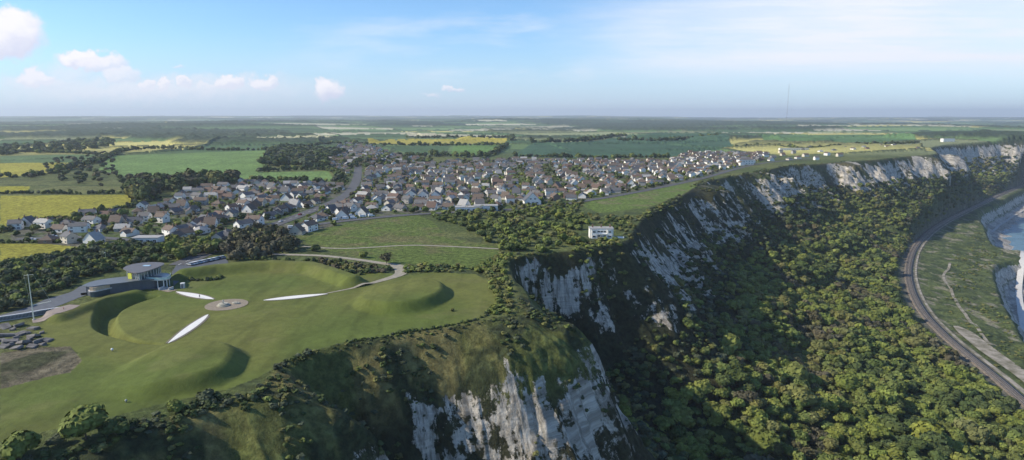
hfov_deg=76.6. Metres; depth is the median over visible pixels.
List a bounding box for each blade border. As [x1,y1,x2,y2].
[165,314,209,343]
[176,291,214,299]
[264,293,327,300]
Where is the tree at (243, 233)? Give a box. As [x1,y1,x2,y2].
[235,229,249,237]
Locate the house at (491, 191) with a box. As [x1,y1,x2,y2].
[487,189,495,197]
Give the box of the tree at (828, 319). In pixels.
[819,312,833,325]
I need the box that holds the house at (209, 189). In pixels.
[204,186,212,191]
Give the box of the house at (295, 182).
[290,179,298,185]
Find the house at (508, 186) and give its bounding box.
[506,183,514,188]
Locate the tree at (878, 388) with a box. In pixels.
[870,384,884,392]
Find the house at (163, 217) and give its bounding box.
[153,212,169,222]
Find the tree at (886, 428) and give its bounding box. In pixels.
[880,424,893,440]
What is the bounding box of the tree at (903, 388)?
[897,382,907,392]
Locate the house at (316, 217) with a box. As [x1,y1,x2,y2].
[308,213,324,221]
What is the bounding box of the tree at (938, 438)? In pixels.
[919,429,946,444]
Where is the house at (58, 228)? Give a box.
[50,223,67,232]
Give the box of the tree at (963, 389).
[952,385,968,397]
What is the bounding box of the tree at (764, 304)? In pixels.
[755,300,771,307]
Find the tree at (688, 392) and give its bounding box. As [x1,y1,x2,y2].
[680,384,698,400]
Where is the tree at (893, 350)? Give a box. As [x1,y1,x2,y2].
[884,345,904,357]
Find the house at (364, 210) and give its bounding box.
[355,205,369,215]
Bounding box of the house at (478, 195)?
[473,193,484,196]
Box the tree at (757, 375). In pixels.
[749,371,762,379]
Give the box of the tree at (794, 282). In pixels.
[786,279,799,287]
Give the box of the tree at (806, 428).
[800,424,811,433]
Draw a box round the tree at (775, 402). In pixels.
[767,399,784,409]
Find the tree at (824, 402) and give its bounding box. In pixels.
[815,396,830,409]
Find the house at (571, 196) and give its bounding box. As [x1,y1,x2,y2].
[566,194,576,199]
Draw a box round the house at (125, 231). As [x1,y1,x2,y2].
[119,225,139,236]
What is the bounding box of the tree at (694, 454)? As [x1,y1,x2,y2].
[689,450,707,459]
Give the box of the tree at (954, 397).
[939,392,958,401]
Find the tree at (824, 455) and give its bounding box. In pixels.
[816,452,831,459]
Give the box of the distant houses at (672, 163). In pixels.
[220,142,919,186]
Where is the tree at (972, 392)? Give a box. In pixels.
[963,388,979,397]
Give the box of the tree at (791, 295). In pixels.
[779,291,795,300]
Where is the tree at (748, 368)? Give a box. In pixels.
[742,364,753,371]
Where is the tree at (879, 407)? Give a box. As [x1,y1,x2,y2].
[872,403,885,412]
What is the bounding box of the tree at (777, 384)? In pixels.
[769,380,783,390]
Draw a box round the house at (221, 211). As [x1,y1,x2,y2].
[214,210,226,214]
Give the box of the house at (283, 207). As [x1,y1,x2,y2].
[273,203,288,213]
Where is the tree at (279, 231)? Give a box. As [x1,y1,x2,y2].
[272,228,284,235]
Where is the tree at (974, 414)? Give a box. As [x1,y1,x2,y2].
[964,410,982,418]
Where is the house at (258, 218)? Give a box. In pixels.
[244,213,263,223]
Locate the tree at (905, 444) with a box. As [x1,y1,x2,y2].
[895,441,909,453]
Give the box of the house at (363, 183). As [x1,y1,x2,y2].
[361,181,372,186]
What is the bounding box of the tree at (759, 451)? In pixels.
[746,448,766,455]
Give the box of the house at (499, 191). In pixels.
[496,188,506,193]
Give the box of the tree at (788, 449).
[781,443,796,456]
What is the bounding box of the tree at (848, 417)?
[841,412,855,424]
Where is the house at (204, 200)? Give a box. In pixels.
[193,195,208,204]
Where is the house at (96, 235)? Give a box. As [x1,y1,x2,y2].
[82,229,104,243]
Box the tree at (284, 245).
[277,239,294,252]
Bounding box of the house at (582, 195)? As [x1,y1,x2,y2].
[578,192,585,197]
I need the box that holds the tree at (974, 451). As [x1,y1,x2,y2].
[968,446,980,455]
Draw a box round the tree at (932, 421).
[918,417,936,424]
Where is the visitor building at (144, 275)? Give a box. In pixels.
[82,262,173,296]
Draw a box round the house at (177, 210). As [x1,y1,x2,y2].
[168,206,183,214]
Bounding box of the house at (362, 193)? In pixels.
[356,191,370,197]
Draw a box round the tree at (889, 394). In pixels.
[880,386,897,405]
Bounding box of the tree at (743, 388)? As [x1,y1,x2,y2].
[734,386,754,392]
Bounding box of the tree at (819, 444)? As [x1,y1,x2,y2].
[816,441,826,450]
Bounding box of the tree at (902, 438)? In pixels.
[897,435,910,445]
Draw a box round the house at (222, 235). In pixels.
[210,230,228,239]
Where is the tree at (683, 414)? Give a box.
[669,405,695,427]
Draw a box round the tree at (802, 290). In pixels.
[794,286,808,294]
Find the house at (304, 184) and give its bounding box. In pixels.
[297,182,309,187]
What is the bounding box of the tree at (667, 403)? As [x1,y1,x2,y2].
[661,399,681,409]
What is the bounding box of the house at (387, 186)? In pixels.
[385,183,392,188]
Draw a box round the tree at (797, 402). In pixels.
[791,396,808,406]
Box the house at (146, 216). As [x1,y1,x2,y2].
[137,210,152,221]
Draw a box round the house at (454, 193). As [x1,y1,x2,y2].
[446,191,457,196]
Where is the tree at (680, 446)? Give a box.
[674,442,690,458]
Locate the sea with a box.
[1002,218,1023,250]
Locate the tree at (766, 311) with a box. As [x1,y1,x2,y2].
[752,306,773,315]
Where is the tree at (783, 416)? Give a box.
[778,411,791,420]
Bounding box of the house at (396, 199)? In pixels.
[388,196,399,203]
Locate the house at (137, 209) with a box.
[131,207,144,213]
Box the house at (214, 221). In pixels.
[203,215,218,226]
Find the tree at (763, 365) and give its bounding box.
[755,361,769,373]
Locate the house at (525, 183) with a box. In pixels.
[522,181,529,187]
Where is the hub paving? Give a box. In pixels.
[205,299,247,310]
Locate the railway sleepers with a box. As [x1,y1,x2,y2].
[905,187,1023,403]
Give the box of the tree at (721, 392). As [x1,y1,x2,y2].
[712,388,729,398]
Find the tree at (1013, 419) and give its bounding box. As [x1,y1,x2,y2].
[1003,414,1022,424]
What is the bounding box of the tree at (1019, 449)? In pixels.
[1009,444,1023,455]
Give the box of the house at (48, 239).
[37,233,58,243]
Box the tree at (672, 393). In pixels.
[664,386,680,399]
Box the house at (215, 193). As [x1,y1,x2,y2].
[203,191,217,199]
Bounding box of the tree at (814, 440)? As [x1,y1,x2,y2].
[808,433,817,444]
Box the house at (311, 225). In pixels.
[300,218,318,231]
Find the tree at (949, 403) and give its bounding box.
[937,398,955,407]
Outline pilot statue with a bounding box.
[217,300,229,306]
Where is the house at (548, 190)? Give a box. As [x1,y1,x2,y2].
[544,187,556,194]
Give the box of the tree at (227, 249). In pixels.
[220,244,233,253]
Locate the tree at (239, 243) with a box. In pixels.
[234,241,243,248]
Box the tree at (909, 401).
[901,397,916,406]
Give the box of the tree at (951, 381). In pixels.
[934,378,959,386]
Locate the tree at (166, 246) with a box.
[160,241,178,253]
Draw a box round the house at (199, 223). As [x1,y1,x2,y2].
[192,221,209,228]
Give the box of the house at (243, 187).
[236,184,248,191]
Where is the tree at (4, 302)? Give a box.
[0,298,11,311]
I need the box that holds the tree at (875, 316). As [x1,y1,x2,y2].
[866,311,884,321]
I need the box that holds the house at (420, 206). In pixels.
[412,202,424,209]
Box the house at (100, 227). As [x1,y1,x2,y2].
[92,222,107,231]
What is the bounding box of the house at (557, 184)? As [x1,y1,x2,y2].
[551,181,561,187]
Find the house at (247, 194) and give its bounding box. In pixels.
[240,191,254,197]
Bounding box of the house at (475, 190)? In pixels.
[471,188,480,193]
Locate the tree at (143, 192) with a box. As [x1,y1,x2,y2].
[133,185,151,199]
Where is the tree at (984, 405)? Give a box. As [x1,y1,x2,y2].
[972,401,991,410]
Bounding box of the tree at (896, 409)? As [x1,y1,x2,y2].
[885,404,902,414]
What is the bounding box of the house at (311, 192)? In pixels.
[304,189,314,194]
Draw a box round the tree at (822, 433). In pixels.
[816,430,827,437]
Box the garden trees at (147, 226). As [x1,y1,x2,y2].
[12,143,763,242]
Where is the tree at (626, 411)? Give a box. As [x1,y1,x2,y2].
[618,405,631,416]
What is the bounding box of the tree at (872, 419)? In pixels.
[867,414,880,422]
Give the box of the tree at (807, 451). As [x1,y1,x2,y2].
[798,446,815,459]
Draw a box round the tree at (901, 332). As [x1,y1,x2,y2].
[894,328,911,337]
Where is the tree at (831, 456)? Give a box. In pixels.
[823,452,835,459]
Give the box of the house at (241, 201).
[235,198,249,204]
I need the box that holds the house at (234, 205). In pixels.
[225,203,238,210]
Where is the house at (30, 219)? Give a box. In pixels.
[22,215,34,226]
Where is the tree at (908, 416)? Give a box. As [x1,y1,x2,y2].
[903,414,917,419]
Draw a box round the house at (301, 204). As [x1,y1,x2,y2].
[298,199,312,207]
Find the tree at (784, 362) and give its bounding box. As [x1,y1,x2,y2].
[779,359,791,366]
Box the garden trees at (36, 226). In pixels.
[29,217,301,245]
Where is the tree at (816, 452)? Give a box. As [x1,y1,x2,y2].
[809,449,821,459]
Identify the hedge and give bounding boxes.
[0,147,96,154]
[0,168,61,177]
[0,189,124,193]
[0,195,161,232]
[0,236,82,242]
[8,240,104,260]
[54,156,107,169]
[94,144,268,162]
[188,273,223,280]
[226,254,318,261]
[239,163,344,181]
[266,140,368,156]
[345,306,491,341]
[372,140,499,145]
[396,142,508,156]
[405,134,515,140]
[512,151,669,157]
[529,133,626,143]
[617,132,720,140]
[732,140,919,147]
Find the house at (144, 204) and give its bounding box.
[136,200,148,209]
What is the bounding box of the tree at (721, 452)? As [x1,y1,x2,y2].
[715,446,730,458]
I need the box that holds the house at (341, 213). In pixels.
[336,207,348,218]
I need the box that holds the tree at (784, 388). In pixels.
[778,385,788,394]
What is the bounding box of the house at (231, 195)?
[221,192,234,198]
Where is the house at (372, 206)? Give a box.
[366,204,377,209]
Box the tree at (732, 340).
[718,332,742,349]
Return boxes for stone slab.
[0,322,11,329]
[0,333,14,336]
[0,343,10,348]
[1,338,18,343]
[9,345,23,349]
[12,322,24,326]
[14,330,28,335]
[15,340,31,343]
[26,326,40,329]
[26,334,40,336]
[26,343,38,348]
[32,338,43,343]
[42,337,53,342]
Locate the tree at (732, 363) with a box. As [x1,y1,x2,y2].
[728,359,742,367]
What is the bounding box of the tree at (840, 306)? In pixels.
[834,303,850,312]
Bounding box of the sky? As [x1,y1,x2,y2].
[0,0,1023,117]
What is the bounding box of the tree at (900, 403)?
[892,399,904,407]
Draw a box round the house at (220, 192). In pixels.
[212,189,225,197]
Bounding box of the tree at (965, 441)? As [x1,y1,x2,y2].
[954,437,971,445]
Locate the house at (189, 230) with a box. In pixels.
[175,226,194,236]
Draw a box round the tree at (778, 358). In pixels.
[772,355,783,363]
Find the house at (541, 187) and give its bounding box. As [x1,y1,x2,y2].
[535,185,544,190]
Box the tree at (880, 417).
[873,414,883,422]
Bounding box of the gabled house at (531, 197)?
[522,190,540,204]
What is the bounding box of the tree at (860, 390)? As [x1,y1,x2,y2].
[851,387,868,397]
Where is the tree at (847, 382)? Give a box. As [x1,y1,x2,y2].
[834,372,863,391]
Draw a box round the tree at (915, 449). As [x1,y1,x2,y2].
[905,445,919,455]
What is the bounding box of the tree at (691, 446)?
[686,444,706,459]
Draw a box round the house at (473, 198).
[471,196,483,202]
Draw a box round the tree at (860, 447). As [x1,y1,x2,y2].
[852,440,868,454]
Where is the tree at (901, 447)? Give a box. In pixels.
[889,444,905,450]
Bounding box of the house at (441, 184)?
[432,181,443,186]
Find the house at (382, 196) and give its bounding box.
[379,193,386,199]
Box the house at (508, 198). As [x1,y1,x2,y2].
[505,194,514,202]
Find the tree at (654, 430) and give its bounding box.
[650,427,660,435]
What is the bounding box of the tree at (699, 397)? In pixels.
[693,391,708,403]
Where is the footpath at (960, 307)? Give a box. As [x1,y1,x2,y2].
[942,263,992,344]
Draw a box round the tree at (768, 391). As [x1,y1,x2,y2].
[761,386,778,396]
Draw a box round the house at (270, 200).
[266,196,275,203]
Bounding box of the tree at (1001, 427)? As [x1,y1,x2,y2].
[990,424,1005,430]
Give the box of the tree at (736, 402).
[730,397,745,409]
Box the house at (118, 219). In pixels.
[107,213,125,225]
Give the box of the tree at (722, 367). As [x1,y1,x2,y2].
[716,361,730,373]
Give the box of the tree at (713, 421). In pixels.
[706,416,724,426]
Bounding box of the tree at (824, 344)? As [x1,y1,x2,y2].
[809,340,832,350]
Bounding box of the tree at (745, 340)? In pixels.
[739,336,749,346]
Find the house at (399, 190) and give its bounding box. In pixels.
[391,188,402,194]
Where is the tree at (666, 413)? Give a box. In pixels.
[662,409,679,424]
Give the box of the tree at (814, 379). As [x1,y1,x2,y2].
[807,373,822,384]
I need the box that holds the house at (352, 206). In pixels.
[344,201,356,211]
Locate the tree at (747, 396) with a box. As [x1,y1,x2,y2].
[733,389,758,403]
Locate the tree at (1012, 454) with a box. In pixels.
[1005,449,1023,459]
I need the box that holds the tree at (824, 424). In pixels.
[818,421,834,428]
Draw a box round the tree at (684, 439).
[670,435,688,443]
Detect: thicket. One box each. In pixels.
[430,204,591,251]
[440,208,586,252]
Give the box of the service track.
[915,200,1023,393]
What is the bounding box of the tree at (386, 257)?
[379,252,391,263]
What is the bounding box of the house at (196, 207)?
[185,205,199,211]
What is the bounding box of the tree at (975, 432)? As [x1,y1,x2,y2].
[953,417,991,445]
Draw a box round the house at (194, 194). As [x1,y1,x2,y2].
[190,191,203,199]
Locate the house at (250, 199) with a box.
[238,196,252,201]
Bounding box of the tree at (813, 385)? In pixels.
[810,383,818,388]
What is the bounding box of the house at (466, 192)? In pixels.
[458,190,469,197]
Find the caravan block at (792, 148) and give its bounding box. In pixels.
[778,148,808,149]
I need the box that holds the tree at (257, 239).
[256,233,272,243]
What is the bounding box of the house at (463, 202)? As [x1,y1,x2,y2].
[457,198,470,205]
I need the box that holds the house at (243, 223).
[233,217,252,228]
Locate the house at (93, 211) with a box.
[78,207,96,214]
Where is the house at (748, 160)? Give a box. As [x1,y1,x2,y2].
[736,157,753,164]
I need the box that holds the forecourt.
[82,288,174,294]
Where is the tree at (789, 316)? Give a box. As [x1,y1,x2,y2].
[782,312,792,320]
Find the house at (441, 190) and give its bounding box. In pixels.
[435,187,444,194]
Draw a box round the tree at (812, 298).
[801,294,817,303]
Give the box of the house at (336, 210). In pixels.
[333,205,348,213]
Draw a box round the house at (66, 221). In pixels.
[59,218,75,224]
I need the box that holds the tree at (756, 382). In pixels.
[748,378,760,391]
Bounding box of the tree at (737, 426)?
[724,418,748,434]
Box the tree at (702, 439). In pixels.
[696,435,709,445]
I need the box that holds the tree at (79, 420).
[58,402,110,439]
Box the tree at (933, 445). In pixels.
[921,440,937,453]
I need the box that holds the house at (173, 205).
[168,202,179,208]
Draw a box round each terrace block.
[405,188,416,197]
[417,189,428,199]
[429,189,440,195]
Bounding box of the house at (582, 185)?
[578,183,585,189]
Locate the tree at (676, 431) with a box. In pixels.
[666,425,686,439]
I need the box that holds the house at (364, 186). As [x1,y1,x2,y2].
[360,185,370,191]
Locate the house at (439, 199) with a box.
[428,194,442,203]
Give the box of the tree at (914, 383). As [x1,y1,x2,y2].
[907,381,919,387]
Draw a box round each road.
[15,236,162,242]
[169,165,361,264]
[287,158,809,228]
[1015,251,1023,330]
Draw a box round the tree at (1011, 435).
[1004,430,1023,443]
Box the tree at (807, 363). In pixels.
[803,361,816,366]
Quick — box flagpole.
[24,274,50,319]
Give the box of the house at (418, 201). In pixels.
[413,198,427,205]
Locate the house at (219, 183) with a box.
[216,181,229,186]
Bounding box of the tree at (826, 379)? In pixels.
[820,375,834,384]
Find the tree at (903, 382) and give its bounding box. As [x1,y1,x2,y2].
[895,379,907,387]
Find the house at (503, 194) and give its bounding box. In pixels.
[500,191,510,199]
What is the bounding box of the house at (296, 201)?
[288,198,300,207]
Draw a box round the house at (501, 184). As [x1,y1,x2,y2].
[496,182,505,187]
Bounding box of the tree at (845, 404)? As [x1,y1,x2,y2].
[839,400,852,410]
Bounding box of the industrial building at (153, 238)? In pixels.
[131,235,164,243]
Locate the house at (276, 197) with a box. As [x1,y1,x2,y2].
[268,194,279,200]
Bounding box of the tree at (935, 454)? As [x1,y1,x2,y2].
[928,449,947,459]
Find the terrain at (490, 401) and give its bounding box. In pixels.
[0,115,1023,459]
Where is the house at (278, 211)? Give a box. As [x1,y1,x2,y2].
[274,208,282,214]
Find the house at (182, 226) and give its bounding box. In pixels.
[175,224,188,228]
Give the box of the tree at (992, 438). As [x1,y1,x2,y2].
[987,435,995,442]
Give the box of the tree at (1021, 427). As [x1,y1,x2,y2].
[1016,425,1023,434]
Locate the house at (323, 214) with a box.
[318,211,329,218]
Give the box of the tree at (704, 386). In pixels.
[694,379,714,393]
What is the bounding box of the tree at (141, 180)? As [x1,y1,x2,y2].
[137,178,150,183]
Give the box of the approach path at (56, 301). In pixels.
[0,286,86,315]
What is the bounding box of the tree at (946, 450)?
[932,444,953,459]
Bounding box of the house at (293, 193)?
[289,190,298,198]
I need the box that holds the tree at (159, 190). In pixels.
[156,183,161,193]
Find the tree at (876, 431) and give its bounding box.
[863,422,889,437]
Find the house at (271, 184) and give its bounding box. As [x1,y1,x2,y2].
[266,181,275,188]
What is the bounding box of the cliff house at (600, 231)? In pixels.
[588,224,613,238]
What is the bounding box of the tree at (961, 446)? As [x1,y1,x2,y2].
[954,440,969,453]
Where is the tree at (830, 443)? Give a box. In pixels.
[823,437,838,449]
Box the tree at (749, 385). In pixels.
[739,382,756,390]
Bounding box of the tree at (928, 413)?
[921,408,941,420]
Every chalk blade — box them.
[168,314,207,342]
[177,292,212,298]
[266,294,323,299]
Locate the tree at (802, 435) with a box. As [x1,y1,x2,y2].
[790,428,810,441]
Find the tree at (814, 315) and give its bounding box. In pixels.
[807,310,823,320]
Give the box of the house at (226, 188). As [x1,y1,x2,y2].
[220,186,231,191]
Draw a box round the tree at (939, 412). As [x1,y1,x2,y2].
[934,408,943,419]
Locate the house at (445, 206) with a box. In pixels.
[442,202,455,209]
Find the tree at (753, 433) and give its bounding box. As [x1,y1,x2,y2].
[742,427,756,441]
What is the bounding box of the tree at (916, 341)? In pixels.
[902,335,926,347]
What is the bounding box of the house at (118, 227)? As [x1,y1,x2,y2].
[113,222,132,231]
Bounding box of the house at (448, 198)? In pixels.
[445,193,456,202]
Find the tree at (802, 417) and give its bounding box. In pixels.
[795,410,812,423]
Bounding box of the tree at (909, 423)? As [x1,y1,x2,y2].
[903,420,912,427]
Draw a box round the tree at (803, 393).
[786,383,818,406]
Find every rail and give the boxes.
[906,192,1022,403]
[907,186,1023,402]
[909,192,1023,399]
[911,186,1023,397]
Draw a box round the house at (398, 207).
[392,203,406,210]
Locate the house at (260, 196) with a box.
[253,194,265,199]
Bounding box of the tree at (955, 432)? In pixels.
[949,427,968,441]
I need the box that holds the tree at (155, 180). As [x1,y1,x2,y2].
[152,178,161,182]
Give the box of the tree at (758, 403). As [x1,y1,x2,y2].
[749,399,762,407]
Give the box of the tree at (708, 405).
[701,401,719,411]
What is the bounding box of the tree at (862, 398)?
[852,392,874,404]
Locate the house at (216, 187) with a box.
[211,184,220,189]
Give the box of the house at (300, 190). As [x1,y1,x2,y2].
[292,187,303,192]
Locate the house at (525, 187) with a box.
[522,184,534,190]
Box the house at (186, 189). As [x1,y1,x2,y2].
[183,185,191,191]
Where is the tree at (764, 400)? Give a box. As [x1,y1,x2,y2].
[757,397,766,406]
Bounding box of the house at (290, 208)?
[284,202,292,211]
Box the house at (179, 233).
[170,228,184,236]
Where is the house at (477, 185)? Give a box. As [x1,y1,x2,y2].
[471,182,480,187]
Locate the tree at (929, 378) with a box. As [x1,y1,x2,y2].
[925,375,937,381]
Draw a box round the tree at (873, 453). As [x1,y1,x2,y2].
[868,448,887,459]
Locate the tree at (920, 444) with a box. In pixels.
[908,438,929,450]
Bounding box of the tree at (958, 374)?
[942,365,971,381]
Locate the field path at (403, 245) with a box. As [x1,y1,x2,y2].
[302,245,497,248]
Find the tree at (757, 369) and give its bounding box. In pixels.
[750,365,761,372]
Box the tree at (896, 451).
[886,446,908,458]
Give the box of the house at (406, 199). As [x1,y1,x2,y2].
[401,195,412,203]
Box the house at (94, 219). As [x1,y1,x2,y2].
[80,214,101,223]
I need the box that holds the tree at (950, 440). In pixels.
[944,433,955,445]
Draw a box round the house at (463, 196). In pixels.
[457,194,468,199]
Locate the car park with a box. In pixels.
[172,258,227,284]
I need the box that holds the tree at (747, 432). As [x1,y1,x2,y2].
[743,429,751,436]
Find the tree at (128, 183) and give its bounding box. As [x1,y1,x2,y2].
[122,181,139,188]
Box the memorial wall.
[0,307,56,321]
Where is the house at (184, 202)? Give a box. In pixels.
[176,198,188,207]
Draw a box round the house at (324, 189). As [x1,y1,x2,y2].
[315,188,327,193]
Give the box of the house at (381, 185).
[375,183,384,188]
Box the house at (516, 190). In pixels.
[512,187,520,194]
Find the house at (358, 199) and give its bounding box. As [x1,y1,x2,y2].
[350,195,362,203]
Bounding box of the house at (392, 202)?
[384,198,395,205]
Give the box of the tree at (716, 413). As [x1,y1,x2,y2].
[710,406,725,420]
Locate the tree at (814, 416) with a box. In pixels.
[807,411,819,425]
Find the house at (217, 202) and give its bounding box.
[210,199,225,205]
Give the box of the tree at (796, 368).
[784,361,811,381]
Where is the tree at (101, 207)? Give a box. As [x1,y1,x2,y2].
[97,204,104,212]
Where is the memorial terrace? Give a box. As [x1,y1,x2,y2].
[32,305,79,322]
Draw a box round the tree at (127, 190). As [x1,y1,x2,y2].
[124,184,137,197]
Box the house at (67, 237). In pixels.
[60,230,78,243]
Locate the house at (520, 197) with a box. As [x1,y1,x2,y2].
[515,194,523,200]
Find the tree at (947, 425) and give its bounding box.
[937,420,953,432]
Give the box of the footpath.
[272,253,407,293]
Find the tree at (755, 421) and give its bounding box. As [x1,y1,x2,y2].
[748,416,765,427]
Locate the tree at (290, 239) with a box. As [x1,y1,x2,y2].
[278,235,294,249]
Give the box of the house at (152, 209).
[147,204,159,212]
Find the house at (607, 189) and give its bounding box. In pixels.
[600,188,610,192]
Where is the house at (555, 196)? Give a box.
[550,191,559,200]
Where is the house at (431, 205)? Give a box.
[426,200,437,209]
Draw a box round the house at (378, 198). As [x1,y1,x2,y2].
[373,195,381,204]
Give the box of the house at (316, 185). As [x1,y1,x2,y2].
[309,183,320,188]
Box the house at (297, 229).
[288,222,305,234]
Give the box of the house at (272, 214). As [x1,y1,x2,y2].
[262,210,276,218]
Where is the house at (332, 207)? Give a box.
[324,204,336,213]
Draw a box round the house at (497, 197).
[490,194,501,201]
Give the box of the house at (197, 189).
[191,187,203,192]
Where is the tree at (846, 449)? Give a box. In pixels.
[837,444,855,455]
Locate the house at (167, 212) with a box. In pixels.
[154,209,169,214]
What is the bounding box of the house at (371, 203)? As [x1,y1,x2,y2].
[364,201,378,207]
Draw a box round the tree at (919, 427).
[907,420,944,437]
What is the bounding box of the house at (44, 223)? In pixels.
[32,216,52,228]
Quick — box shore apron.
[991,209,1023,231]
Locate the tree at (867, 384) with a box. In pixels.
[858,378,873,388]
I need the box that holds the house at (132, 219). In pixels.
[126,215,143,223]
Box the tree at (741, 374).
[723,365,750,383]
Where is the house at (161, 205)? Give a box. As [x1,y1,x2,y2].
[146,202,164,210]
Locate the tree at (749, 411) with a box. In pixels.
[740,405,762,416]
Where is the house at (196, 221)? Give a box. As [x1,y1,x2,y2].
[190,218,202,224]
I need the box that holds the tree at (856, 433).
[846,428,866,442]
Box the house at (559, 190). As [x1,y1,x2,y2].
[557,187,564,192]
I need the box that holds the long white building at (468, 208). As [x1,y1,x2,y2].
[455,206,481,210]
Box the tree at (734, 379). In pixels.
[728,376,737,385]
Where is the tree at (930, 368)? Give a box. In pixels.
[921,365,936,371]
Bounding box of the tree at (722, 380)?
[714,373,732,387]
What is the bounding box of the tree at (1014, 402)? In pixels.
[1001,396,1021,408]
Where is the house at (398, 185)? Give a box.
[393,183,401,188]
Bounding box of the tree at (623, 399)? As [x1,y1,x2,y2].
[619,394,627,405]
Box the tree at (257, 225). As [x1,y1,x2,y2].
[250,222,261,228]
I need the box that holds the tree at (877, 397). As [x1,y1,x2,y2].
[869,391,883,404]
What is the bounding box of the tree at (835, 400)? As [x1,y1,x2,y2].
[822,393,841,408]
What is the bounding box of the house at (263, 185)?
[256,183,266,188]
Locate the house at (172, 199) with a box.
[163,195,176,202]
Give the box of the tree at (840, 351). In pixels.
[829,349,847,357]
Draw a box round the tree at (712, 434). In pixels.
[705,429,715,439]
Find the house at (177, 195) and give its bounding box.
[174,191,185,198]
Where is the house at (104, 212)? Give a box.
[99,209,111,214]
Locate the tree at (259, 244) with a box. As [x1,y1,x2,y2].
[254,242,262,247]
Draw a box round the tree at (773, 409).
[764,404,780,416]
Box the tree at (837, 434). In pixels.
[823,428,844,440]
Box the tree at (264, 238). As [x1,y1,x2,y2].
[258,234,272,242]
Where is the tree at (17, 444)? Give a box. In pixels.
[0,429,42,459]
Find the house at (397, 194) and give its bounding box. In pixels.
[388,192,400,200]
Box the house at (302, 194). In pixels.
[296,191,306,200]
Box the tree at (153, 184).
[140,182,158,192]
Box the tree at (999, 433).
[984,424,1005,439]
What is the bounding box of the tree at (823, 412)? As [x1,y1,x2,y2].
[809,406,829,419]
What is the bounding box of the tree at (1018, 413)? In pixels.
[1011,409,1023,419]
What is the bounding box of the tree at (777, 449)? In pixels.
[772,443,783,454]
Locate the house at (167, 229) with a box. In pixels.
[161,223,177,235]
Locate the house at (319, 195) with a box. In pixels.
[314,193,326,197]
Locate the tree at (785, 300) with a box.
[776,295,791,307]
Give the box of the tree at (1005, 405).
[992,400,1013,414]
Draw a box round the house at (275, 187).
[270,185,279,190]
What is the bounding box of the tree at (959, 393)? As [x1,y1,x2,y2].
[949,389,964,398]
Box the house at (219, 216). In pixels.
[210,212,225,223]
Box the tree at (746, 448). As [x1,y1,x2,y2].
[743,446,753,454]
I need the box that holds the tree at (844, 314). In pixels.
[834,309,854,320]
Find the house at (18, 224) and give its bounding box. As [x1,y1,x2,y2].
[6,217,23,229]
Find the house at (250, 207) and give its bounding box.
[241,202,256,212]
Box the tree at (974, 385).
[966,382,985,388]
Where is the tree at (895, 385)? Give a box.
[886,380,900,390]
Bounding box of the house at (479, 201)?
[474,198,484,203]
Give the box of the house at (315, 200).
[310,196,320,203]
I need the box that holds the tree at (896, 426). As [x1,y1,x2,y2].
[880,416,910,434]
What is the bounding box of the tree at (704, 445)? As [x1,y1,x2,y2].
[692,442,710,454]
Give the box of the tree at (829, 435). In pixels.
[825,434,838,440]
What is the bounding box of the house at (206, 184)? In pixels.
[200,182,212,186]
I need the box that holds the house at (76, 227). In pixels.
[67,220,90,232]
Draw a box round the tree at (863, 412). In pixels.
[851,406,869,418]
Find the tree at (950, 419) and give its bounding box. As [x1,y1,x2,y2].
[943,417,957,422]
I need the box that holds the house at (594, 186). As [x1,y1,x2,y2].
[592,184,602,189]
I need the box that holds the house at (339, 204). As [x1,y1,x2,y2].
[333,202,344,206]
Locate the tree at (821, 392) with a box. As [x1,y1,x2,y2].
[815,390,825,395]
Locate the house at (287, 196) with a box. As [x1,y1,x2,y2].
[280,191,292,200]
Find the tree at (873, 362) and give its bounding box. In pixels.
[866,358,885,366]
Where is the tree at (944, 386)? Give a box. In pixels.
[935,380,950,392]
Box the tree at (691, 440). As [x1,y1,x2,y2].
[685,435,696,444]
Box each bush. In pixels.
[44,433,66,445]
[97,416,129,435]
[166,399,186,412]
[195,388,213,400]
[310,244,320,250]
[359,251,367,256]
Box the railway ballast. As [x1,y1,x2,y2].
[904,186,1023,407]
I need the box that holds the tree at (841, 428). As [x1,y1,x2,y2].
[829,423,849,437]
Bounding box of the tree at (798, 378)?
[788,374,806,382]
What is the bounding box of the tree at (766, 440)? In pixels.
[745,425,779,453]
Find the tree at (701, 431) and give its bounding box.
[692,427,708,437]
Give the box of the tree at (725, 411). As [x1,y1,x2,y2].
[719,404,731,419]
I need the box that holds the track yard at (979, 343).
[953,326,1023,381]
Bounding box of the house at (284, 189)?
[279,185,290,193]
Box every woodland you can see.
[0,137,115,152]
[0,238,168,309]
[28,151,132,185]
[51,208,128,225]
[128,168,240,199]
[164,234,222,259]
[218,224,301,259]
[256,146,345,166]
[330,153,432,167]
[652,202,1023,459]
[746,167,1015,303]
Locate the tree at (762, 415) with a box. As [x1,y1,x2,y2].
[754,409,769,422]
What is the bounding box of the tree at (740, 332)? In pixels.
[730,328,744,336]
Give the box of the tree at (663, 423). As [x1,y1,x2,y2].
[652,415,675,431]
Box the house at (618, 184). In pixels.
[616,183,626,187]
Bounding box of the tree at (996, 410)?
[988,405,1005,415]
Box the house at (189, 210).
[185,206,195,214]
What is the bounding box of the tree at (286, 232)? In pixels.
[278,226,288,235]
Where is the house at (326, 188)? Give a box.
[321,185,330,192]
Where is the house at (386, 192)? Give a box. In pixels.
[378,190,389,195]
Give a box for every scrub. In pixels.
[0,298,636,459]
[318,256,391,274]
[402,261,464,272]
[469,250,513,314]
[511,199,673,230]
[514,161,844,427]
[569,236,627,300]
[607,155,1019,459]
[608,261,729,459]
[853,164,1017,257]
[946,232,1023,366]
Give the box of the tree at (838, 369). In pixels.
[832,367,842,377]
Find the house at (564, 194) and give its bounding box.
[563,191,573,197]
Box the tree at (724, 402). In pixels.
[719,399,733,412]
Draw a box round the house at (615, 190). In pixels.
[611,187,620,192]
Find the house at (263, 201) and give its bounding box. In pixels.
[257,196,267,205]

